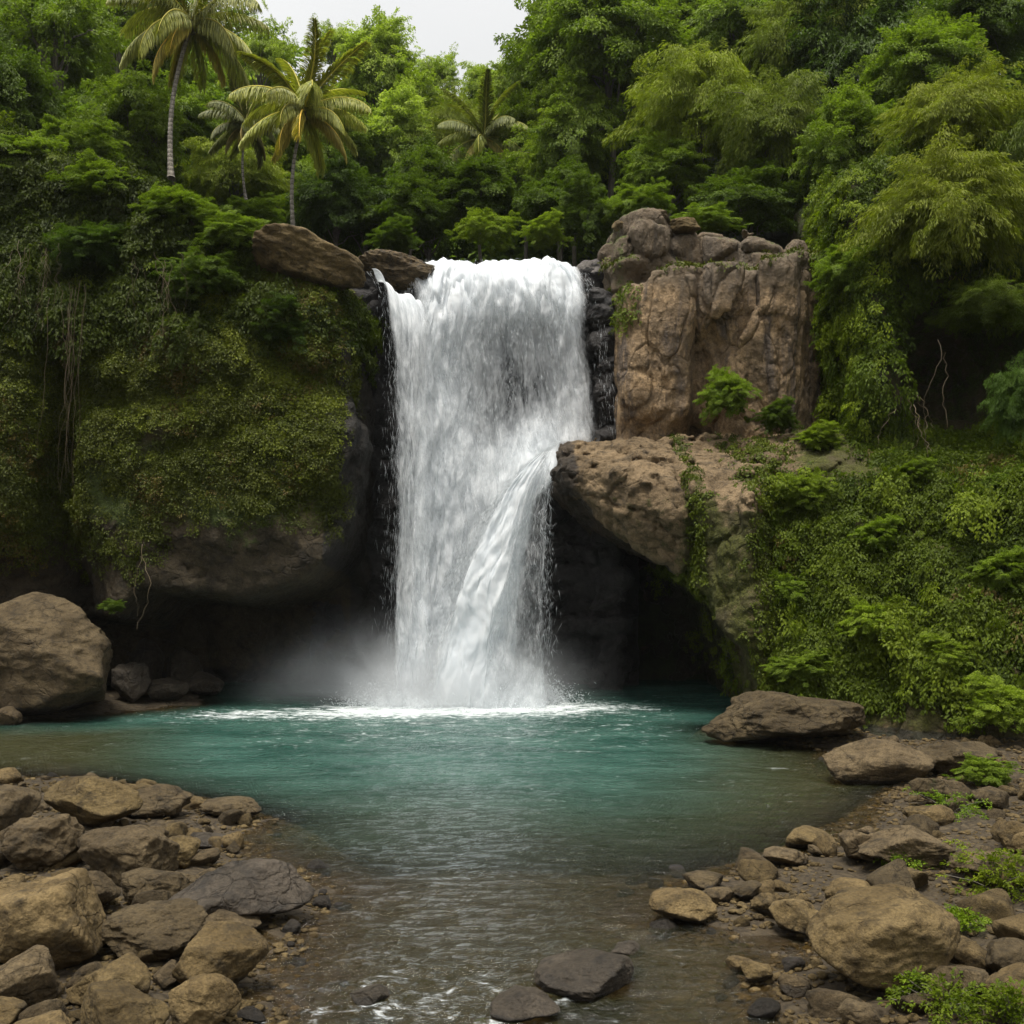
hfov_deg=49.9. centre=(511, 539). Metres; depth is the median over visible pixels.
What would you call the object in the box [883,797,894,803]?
stone
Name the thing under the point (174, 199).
shrub
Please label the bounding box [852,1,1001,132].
tree
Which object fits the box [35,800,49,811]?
stone
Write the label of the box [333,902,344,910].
stone
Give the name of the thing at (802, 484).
shrub
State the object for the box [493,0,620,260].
tree
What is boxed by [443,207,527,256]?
bush
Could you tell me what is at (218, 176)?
tree
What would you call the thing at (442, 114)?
tree
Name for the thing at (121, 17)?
tree
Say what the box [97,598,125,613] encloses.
bush
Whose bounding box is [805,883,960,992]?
boulder
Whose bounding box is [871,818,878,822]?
stone
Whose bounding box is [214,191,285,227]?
bush
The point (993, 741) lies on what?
stone
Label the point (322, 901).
stone
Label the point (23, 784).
stone
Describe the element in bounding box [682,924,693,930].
stone
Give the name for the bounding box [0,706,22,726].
stone
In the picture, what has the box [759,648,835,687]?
shrub
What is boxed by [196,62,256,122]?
tree
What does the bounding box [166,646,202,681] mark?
rock
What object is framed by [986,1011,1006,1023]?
stone
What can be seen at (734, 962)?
stone
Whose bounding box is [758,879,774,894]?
stone
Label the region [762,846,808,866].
rock
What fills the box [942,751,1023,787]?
bush
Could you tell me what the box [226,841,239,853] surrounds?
stone
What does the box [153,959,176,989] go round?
stone
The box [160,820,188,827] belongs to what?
stone
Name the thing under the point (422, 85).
tree
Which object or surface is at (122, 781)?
stone
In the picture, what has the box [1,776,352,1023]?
gravel
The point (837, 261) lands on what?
bush
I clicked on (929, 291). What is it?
creeper
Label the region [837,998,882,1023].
rock
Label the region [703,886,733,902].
stone
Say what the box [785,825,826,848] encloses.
rock
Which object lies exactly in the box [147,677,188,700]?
rock
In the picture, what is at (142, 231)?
creeper
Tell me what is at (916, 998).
stone
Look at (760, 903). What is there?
rock
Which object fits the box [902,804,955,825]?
rock
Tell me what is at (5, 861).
stone
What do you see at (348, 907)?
stone
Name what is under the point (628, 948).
stone
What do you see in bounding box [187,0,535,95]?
sky
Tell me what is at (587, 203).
bush
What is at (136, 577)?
hanging vine
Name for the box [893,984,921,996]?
stone
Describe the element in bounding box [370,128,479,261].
tree
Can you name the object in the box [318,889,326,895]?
stone
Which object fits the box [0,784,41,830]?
rock
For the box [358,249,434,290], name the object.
rock
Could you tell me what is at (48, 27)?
tree
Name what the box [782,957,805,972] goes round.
stone
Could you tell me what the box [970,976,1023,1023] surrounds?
weed
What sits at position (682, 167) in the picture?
tree
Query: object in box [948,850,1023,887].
rock
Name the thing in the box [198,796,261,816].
rock
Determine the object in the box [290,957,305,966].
stone
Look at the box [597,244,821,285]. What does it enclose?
fern
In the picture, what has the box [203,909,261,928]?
rock
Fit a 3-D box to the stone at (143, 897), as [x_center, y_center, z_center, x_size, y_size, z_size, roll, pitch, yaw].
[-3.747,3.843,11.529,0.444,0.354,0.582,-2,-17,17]
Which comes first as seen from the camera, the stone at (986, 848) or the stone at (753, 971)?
the stone at (753, 971)
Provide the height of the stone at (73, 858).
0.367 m
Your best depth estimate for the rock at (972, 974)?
9.31 m
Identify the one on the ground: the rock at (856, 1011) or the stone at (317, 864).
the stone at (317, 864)
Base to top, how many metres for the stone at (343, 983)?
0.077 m
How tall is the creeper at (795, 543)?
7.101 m
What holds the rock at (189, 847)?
on the ground
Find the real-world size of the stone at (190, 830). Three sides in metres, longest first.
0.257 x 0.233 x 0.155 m
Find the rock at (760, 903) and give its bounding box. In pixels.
[749,892,777,918]
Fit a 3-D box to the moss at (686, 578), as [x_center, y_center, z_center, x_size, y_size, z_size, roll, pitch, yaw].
[5.334,0.480,27.021,3.418,6.648,9.436,0,0,0]
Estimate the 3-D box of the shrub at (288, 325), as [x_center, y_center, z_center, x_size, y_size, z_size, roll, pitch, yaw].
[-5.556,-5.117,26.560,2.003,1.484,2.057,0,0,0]
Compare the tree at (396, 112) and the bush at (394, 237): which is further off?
the tree at (396, 112)
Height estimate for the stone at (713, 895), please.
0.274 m
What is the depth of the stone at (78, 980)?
9.36 m
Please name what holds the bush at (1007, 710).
on the ground
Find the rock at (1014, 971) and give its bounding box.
[985,962,1023,1005]
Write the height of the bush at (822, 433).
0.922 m
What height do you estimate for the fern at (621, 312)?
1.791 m
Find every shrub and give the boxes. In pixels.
[0,130,73,181]
[42,219,133,274]
[43,148,143,198]
[127,181,217,225]
[147,246,255,302]
[177,205,271,251]
[250,291,321,353]
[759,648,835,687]
[767,567,808,606]
[776,468,837,514]
[834,595,901,642]
[838,513,904,560]
[884,456,948,486]
[914,631,977,675]
[956,545,1023,598]
[970,463,1023,492]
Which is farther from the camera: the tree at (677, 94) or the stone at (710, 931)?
the tree at (677, 94)
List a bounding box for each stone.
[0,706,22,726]
[0,767,21,784]
[0,841,10,867]
[0,874,26,888]
[17,998,68,1020]
[18,782,26,786]
[31,876,46,881]
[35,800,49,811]
[35,850,81,871]
[40,775,50,779]
[41,786,48,792]
[46,772,57,776]
[51,867,74,876]
[60,983,64,994]
[66,962,102,988]
[67,1009,79,1020]
[73,971,93,985]
[99,820,114,827]
[117,779,126,783]
[117,819,128,826]
[124,783,137,789]
[131,890,170,904]
[135,779,157,784]
[137,949,165,962]
[138,783,151,788]
[150,826,168,836]
[152,966,160,974]
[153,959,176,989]
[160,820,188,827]
[165,822,187,837]
[182,796,203,809]
[186,827,202,835]
[189,848,220,865]
[196,867,215,874]
[198,818,210,824]
[205,825,213,831]
[208,836,223,850]
[218,809,244,825]
[221,831,243,849]
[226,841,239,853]
[226,1001,241,1016]
[236,1006,265,1021]
[237,813,252,825]
[273,832,281,836]
[281,919,300,934]
[286,941,294,946]
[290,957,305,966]
[306,858,331,875]
[312,895,331,908]
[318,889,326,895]
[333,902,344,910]
[338,979,349,987]
[343,902,351,909]
[607,940,644,957]
[616,887,634,896]
[647,877,663,888]
[649,918,679,937]
[669,864,685,878]
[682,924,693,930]
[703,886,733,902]
[704,889,722,904]
[706,927,715,934]
[714,992,727,1000]
[722,975,738,988]
[725,955,752,974]
[731,880,761,900]
[733,847,746,860]
[733,916,749,926]
[735,847,781,876]
[737,859,777,881]
[740,960,772,981]
[747,998,780,1020]
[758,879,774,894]
[773,880,792,892]
[777,974,811,997]
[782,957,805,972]
[796,896,810,901]
[805,987,863,1018]
[807,844,823,855]
[810,959,822,967]
[813,757,826,768]
[813,833,836,856]
[842,1017,855,1023]
[856,826,874,833]
[865,859,915,888]
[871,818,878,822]
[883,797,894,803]
[887,735,899,742]
[891,992,942,1014]
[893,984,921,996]
[903,814,939,835]
[907,867,928,887]
[908,796,918,800]
[932,830,942,837]
[944,797,967,812]
[950,935,991,971]
[955,888,1015,924]
[964,871,990,886]
[970,786,1009,809]
[977,735,990,746]
[978,846,994,851]
[986,735,1001,746]
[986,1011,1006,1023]
[987,808,1005,818]
[990,819,1005,842]
[991,871,1016,891]
[991,913,1023,939]
[998,785,1017,795]
[1010,832,1023,854]
[1013,745,1021,749]
[1017,782,1023,799]
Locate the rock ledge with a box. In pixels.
[549,418,1023,740]
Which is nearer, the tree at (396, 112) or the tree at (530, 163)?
the tree at (530, 163)
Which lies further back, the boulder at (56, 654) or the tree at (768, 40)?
the tree at (768, 40)
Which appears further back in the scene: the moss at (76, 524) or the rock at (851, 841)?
the moss at (76, 524)
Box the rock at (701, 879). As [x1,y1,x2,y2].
[683,870,722,889]
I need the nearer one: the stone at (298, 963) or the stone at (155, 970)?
the stone at (155, 970)
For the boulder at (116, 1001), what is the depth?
8.53 m
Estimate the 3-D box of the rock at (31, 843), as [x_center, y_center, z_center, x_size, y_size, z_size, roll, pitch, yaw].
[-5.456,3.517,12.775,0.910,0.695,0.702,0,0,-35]
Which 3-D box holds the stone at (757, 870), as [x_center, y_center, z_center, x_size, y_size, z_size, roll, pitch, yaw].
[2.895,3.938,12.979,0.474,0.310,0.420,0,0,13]
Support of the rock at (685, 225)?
on the cliff at (753, 327)
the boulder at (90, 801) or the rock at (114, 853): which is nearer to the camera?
the rock at (114, 853)
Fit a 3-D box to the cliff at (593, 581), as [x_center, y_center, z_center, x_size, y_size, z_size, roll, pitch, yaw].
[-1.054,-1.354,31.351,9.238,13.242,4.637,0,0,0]
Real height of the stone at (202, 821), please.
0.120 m
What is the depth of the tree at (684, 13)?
43.54 m
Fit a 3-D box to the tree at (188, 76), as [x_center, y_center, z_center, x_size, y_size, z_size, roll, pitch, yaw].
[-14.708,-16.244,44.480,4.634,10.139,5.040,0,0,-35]
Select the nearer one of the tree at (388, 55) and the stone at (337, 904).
the stone at (337, 904)
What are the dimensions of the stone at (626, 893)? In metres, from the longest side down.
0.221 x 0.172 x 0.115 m
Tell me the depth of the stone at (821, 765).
20.01 m
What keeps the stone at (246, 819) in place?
on the ground
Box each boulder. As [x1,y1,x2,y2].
[0,592,112,715]
[0,868,106,969]
[0,945,61,1007]
[43,776,142,826]
[66,952,150,1006]
[79,979,170,1023]
[168,973,241,1023]
[169,858,314,916]
[171,921,269,983]
[534,948,633,1003]
[648,887,717,923]
[701,690,865,742]
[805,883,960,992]
[821,738,935,788]
[858,825,955,868]
[908,778,971,803]
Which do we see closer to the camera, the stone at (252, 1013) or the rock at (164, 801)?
the stone at (252, 1013)
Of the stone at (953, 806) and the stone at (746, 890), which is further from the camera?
the stone at (953, 806)
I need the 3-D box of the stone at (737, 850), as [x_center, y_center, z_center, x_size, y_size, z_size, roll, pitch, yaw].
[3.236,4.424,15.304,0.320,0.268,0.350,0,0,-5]
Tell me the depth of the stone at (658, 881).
12.96 m
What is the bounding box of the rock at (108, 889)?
[88,870,120,904]
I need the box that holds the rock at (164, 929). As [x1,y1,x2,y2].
[101,898,207,959]
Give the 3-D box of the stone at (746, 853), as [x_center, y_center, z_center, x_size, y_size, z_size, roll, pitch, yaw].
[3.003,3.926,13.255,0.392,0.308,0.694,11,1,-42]
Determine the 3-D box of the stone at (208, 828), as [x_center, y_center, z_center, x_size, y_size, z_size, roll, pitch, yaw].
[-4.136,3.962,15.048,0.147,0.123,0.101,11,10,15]
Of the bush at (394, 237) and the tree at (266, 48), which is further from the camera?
the tree at (266, 48)
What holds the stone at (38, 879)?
on the ground
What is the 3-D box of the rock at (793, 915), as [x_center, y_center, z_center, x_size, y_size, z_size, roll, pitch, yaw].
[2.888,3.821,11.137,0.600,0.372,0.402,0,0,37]
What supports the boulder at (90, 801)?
on the ground
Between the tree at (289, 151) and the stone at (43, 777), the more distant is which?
the tree at (289, 151)
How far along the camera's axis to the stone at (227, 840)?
14.20 m
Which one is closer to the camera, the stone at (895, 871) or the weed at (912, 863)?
the stone at (895, 871)
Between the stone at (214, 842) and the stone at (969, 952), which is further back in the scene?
the stone at (214, 842)
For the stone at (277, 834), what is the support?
on the ground
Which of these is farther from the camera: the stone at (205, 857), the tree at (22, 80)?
the tree at (22, 80)
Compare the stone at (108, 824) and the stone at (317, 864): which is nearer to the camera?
the stone at (317, 864)
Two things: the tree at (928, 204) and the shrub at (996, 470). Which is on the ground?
the shrub at (996, 470)
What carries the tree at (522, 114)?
on the ground
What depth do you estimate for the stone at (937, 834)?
14.38 m
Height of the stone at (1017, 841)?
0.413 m
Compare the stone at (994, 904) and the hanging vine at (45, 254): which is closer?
the stone at (994, 904)
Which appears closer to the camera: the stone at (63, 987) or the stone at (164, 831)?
the stone at (63, 987)
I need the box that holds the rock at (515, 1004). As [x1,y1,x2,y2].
[490,985,559,1023]
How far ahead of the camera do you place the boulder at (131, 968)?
9.00 m
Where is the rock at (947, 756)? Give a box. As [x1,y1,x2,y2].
[920,741,997,776]
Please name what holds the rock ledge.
on the ground
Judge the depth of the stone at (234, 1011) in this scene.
9.25 m
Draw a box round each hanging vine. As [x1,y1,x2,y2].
[0,241,61,331]
[36,284,85,500]
[125,253,188,365]
[134,544,150,624]
[878,395,934,453]
[922,339,948,432]
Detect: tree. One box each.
[0,0,143,100]
[0,14,85,146]
[66,67,193,187]
[73,0,194,77]
[90,10,213,98]
[105,0,269,179]
[121,59,227,185]
[174,133,295,208]
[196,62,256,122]
[198,62,279,199]
[213,100,320,195]
[224,0,300,103]
[227,17,371,225]
[274,146,376,252]
[285,144,378,248]
[297,95,379,181]
[300,158,397,256]
[301,13,353,88]
[329,4,420,116]
[347,75,440,182]
[355,165,462,255]
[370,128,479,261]
[379,60,481,259]
[388,77,489,260]
[413,42,468,98]
[420,142,527,262]
[436,68,527,165]
[443,56,501,107]
[467,38,522,118]
[488,80,549,258]
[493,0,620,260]
[500,105,608,260]
[511,153,607,261]
[512,0,697,235]
[526,62,639,267]
[589,106,647,205]
[602,37,770,200]
[606,71,702,170]
[613,125,720,219]
[629,0,733,211]
[680,0,784,85]
[680,64,829,237]
[687,154,804,241]
[731,0,876,86]
[767,0,930,162]
[781,124,862,233]
[786,66,903,210]
[834,122,1023,286]
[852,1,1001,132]
[861,42,1023,162]
[901,0,999,39]
[911,0,1023,77]
[922,273,1023,338]
[977,350,1023,446]
[980,97,1023,273]
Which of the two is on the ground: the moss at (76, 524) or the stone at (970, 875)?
the stone at (970, 875)
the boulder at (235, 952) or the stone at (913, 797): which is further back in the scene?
the stone at (913, 797)
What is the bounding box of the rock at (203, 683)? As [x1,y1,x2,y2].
[183,671,223,696]
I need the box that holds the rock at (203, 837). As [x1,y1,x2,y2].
[190,832,225,848]
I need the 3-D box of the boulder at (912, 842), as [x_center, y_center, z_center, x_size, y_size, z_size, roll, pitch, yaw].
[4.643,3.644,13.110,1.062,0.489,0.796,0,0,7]
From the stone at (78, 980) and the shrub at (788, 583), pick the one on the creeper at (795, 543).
the shrub at (788, 583)
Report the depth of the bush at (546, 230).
33.80 m
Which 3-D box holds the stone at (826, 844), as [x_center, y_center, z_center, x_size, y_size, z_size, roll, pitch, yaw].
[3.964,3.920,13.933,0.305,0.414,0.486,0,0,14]
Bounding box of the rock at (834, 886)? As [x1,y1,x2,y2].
[824,877,869,897]
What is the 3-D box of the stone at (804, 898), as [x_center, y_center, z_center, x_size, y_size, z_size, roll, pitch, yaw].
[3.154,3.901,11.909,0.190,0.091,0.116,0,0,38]
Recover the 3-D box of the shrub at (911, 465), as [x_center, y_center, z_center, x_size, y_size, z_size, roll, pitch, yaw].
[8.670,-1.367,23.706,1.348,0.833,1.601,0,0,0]
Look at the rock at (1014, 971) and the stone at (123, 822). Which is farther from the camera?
the stone at (123, 822)
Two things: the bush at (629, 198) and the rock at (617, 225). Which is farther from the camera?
the bush at (629, 198)
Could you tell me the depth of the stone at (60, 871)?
12.25 m
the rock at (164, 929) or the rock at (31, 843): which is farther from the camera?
the rock at (31, 843)
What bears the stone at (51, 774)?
on the ground
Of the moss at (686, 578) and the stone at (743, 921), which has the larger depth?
the moss at (686, 578)
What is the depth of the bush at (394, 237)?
34.26 m
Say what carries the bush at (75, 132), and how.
on the cliff at (224, 607)
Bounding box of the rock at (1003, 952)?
[985,937,1023,971]
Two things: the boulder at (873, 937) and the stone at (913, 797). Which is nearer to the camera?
the boulder at (873, 937)
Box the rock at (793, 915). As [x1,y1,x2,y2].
[768,898,817,935]
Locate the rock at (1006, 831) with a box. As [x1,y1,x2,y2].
[996,820,1023,851]
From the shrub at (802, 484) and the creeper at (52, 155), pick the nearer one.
the shrub at (802, 484)
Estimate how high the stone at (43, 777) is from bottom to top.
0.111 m
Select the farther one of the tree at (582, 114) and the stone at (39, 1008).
the tree at (582, 114)
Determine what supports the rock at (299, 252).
on the cliff at (224, 607)
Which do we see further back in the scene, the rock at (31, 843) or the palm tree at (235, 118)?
the palm tree at (235, 118)
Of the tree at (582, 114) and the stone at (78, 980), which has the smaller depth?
the stone at (78, 980)
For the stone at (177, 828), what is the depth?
14.53 m
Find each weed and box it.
[873,852,937,870]
[876,965,1023,1023]
[881,968,929,1008]
[902,787,992,821]
[935,839,1023,903]
[944,903,991,932]
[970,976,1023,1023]
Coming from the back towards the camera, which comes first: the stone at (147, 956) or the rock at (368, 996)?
the stone at (147, 956)
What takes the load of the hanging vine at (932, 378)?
hanging from the cliff at (974, 360)
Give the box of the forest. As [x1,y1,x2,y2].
[0,0,1023,265]
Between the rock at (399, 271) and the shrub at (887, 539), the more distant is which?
the rock at (399, 271)
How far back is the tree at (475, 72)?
54.17 m
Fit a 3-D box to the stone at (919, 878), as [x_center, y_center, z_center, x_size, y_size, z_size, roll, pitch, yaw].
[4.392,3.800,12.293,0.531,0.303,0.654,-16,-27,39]
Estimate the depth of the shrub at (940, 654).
21.01 m
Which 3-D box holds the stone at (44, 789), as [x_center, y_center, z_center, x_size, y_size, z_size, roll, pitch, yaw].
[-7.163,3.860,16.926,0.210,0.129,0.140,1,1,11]
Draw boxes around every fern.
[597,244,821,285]
[607,282,642,338]
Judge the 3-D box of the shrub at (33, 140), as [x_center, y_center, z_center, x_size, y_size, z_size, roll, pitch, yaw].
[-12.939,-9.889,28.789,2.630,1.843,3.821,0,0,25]
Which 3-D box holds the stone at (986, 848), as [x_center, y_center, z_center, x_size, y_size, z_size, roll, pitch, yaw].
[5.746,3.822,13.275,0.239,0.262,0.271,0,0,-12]
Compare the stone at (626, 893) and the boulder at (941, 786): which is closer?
the stone at (626, 893)
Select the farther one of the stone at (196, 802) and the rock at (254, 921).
the stone at (196, 802)
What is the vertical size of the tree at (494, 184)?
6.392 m
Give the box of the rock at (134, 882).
[121,867,199,904]
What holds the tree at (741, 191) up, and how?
on the ground
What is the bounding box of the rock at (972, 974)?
[926,963,988,999]
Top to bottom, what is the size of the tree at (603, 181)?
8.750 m
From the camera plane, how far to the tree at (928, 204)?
24.90 m
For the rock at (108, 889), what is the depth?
11.33 m
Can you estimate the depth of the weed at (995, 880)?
11.83 m
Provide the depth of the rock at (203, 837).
14.38 m
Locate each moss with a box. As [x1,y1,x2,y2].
[0,253,361,482]
[0,253,365,587]
[644,430,835,695]
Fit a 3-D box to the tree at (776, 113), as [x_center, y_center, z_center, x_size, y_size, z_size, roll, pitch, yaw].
[7.871,-10.310,34.034,4.725,8.776,5.027,0,0,29]
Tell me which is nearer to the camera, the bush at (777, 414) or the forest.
the bush at (777, 414)
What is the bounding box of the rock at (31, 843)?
[0,814,84,870]
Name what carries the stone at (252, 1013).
on the ground
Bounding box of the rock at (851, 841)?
[838,830,875,861]
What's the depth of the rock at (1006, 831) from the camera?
13.43 m
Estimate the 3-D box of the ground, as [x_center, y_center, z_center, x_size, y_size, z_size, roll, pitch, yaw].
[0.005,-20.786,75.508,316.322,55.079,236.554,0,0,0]
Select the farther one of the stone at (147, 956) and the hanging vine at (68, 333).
the hanging vine at (68, 333)
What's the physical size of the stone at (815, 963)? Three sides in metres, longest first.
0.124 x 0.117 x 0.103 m
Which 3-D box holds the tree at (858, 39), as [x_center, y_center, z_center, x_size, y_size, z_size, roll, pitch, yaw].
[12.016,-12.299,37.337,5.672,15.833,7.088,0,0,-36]
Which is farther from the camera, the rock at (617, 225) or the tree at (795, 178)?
the tree at (795, 178)
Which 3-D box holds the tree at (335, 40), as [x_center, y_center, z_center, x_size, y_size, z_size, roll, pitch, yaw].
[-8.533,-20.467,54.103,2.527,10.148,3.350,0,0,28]
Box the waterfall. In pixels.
[318,256,626,714]
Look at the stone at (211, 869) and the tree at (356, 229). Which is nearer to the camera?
the stone at (211, 869)
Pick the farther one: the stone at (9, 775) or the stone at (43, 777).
the stone at (43, 777)
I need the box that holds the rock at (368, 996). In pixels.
[350,984,389,1008]
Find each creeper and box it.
[0,110,357,320]
[0,114,391,387]
[719,415,1023,734]
[801,110,1023,441]
[801,164,907,442]
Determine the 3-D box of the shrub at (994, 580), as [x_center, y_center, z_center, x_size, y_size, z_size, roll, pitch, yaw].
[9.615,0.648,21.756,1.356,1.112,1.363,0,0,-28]
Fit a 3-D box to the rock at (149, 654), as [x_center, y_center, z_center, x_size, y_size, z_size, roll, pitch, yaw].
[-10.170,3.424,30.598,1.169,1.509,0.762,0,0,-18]
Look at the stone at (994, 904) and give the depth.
11.06 m
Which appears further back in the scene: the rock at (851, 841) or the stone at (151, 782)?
the stone at (151, 782)
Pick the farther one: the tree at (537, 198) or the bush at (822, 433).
the tree at (537, 198)
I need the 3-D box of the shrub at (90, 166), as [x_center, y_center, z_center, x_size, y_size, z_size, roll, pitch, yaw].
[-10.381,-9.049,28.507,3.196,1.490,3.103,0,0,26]
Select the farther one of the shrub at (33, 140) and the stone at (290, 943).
the shrub at (33, 140)
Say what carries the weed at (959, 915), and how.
on the ground
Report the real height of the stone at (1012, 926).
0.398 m
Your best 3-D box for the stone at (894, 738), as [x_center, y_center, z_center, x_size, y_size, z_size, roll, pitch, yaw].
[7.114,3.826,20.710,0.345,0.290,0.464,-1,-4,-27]
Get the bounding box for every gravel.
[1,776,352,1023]
[645,731,1023,1023]
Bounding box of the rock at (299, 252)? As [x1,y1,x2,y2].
[252,223,366,290]
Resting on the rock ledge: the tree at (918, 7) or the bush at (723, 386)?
the bush at (723, 386)
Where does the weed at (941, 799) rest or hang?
on the ground
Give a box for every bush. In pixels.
[27,109,130,163]
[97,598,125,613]
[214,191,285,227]
[362,213,424,253]
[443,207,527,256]
[512,207,573,249]
[548,167,617,251]
[600,176,676,225]
[670,201,753,234]
[692,364,762,425]
[747,394,804,434]
[791,419,849,451]
[803,238,884,291]
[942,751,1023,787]
[949,670,1023,734]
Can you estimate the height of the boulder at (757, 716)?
1.093 m
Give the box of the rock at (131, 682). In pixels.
[111,662,150,702]
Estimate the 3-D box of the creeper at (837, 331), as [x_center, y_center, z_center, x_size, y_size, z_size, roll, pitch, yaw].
[8.768,-5.503,28.269,2.367,9.409,6.104,0,0,0]
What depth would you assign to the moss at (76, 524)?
25.95 m
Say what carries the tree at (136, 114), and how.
on the ground
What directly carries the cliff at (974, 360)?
on the ground
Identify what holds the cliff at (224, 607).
on the ground
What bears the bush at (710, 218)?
on the cliff at (753, 327)
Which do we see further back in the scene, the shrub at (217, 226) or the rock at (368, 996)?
the shrub at (217, 226)
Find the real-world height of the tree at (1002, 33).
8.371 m
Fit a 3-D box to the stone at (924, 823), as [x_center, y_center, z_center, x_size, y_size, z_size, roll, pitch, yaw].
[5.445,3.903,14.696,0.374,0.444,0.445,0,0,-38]
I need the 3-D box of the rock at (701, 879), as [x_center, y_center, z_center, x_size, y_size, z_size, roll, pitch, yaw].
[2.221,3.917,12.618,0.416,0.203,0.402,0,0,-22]
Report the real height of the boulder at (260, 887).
0.609 m
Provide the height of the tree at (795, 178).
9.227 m
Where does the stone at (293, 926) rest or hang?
in the water
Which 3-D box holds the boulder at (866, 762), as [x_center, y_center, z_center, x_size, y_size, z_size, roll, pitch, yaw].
[6.082,3.693,18.272,1.852,0.798,1.032,0,0,11]
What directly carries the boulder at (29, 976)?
on the ground
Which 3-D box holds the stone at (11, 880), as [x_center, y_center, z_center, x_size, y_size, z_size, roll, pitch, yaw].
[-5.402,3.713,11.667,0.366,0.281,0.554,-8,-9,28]
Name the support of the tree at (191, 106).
on the ground
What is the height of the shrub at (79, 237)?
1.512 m
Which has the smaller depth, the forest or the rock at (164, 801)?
the rock at (164, 801)
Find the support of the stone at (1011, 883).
on the ground
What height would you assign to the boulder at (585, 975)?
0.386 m
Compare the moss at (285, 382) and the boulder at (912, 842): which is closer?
the boulder at (912, 842)
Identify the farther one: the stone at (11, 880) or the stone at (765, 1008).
the stone at (11, 880)
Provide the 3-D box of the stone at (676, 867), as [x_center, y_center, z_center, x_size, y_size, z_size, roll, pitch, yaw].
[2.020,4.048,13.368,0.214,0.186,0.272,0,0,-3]
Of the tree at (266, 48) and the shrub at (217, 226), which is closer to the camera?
the shrub at (217, 226)
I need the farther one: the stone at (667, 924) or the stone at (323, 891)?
the stone at (323, 891)
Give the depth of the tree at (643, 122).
40.54 m
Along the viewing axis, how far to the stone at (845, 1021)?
8.99 m
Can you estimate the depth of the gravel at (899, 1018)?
11.95 m
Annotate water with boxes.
[0,679,892,1023]
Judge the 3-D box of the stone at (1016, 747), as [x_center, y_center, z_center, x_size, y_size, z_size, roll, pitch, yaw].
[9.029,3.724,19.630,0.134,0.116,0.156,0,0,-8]
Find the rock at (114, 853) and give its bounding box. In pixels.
[77,824,179,886]
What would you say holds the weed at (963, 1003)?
on the ground
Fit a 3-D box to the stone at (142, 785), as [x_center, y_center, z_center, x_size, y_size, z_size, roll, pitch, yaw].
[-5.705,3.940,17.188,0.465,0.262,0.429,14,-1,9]
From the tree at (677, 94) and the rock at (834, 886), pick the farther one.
the tree at (677, 94)
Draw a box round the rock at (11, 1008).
[0,996,27,1023]
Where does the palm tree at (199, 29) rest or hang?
on the ground
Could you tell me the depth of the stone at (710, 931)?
11.23 m
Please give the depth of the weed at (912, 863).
12.73 m
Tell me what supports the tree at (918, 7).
on the ground
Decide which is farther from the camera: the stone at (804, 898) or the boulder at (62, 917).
the stone at (804, 898)
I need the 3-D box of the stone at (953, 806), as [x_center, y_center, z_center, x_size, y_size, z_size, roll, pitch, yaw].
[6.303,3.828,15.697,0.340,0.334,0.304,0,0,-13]
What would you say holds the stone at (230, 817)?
on the ground
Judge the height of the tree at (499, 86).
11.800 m
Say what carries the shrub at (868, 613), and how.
on the ground
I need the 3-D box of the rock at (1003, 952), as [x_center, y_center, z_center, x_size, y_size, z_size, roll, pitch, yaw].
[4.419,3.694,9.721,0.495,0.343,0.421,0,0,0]
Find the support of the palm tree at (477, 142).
on the ground
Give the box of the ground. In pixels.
[0,119,1023,1023]
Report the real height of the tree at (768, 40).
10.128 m
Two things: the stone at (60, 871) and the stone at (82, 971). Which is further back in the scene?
the stone at (60, 871)
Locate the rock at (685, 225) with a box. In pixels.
[668,217,700,233]
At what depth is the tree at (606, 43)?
38.74 m
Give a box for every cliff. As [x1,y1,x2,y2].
[0,138,382,704]
[309,259,639,689]
[597,207,825,440]
[786,146,1023,435]
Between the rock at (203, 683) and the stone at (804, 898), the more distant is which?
the rock at (203, 683)
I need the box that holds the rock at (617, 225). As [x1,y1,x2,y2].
[611,220,622,231]
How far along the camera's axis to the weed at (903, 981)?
9.35 m
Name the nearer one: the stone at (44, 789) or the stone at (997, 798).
the stone at (997, 798)
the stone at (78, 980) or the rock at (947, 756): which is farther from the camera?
the rock at (947, 756)
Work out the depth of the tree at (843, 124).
30.86 m
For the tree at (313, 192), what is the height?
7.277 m
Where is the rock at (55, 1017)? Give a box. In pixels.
[14,1010,71,1023]
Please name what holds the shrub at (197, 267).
on the cliff at (224, 607)
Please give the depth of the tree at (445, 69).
52.54 m
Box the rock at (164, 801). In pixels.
[130,783,192,818]
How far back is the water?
19.18 m
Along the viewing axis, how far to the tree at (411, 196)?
35.87 m
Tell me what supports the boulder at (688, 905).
on the ground
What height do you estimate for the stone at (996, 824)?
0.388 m
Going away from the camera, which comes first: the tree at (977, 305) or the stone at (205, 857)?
the stone at (205, 857)
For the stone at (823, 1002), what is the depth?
9.27 m
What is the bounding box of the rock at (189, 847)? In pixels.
[169,835,200,868]
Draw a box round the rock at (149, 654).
[125,638,164,679]
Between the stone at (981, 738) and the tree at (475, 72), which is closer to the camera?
the stone at (981, 738)
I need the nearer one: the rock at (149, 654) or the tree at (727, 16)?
the rock at (149, 654)
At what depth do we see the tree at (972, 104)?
26.55 m
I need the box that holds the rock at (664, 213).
[657,209,669,222]
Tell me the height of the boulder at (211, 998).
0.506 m
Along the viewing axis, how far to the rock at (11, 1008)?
8.49 m
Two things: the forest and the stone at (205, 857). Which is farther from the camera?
the forest
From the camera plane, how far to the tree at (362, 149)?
44.13 m

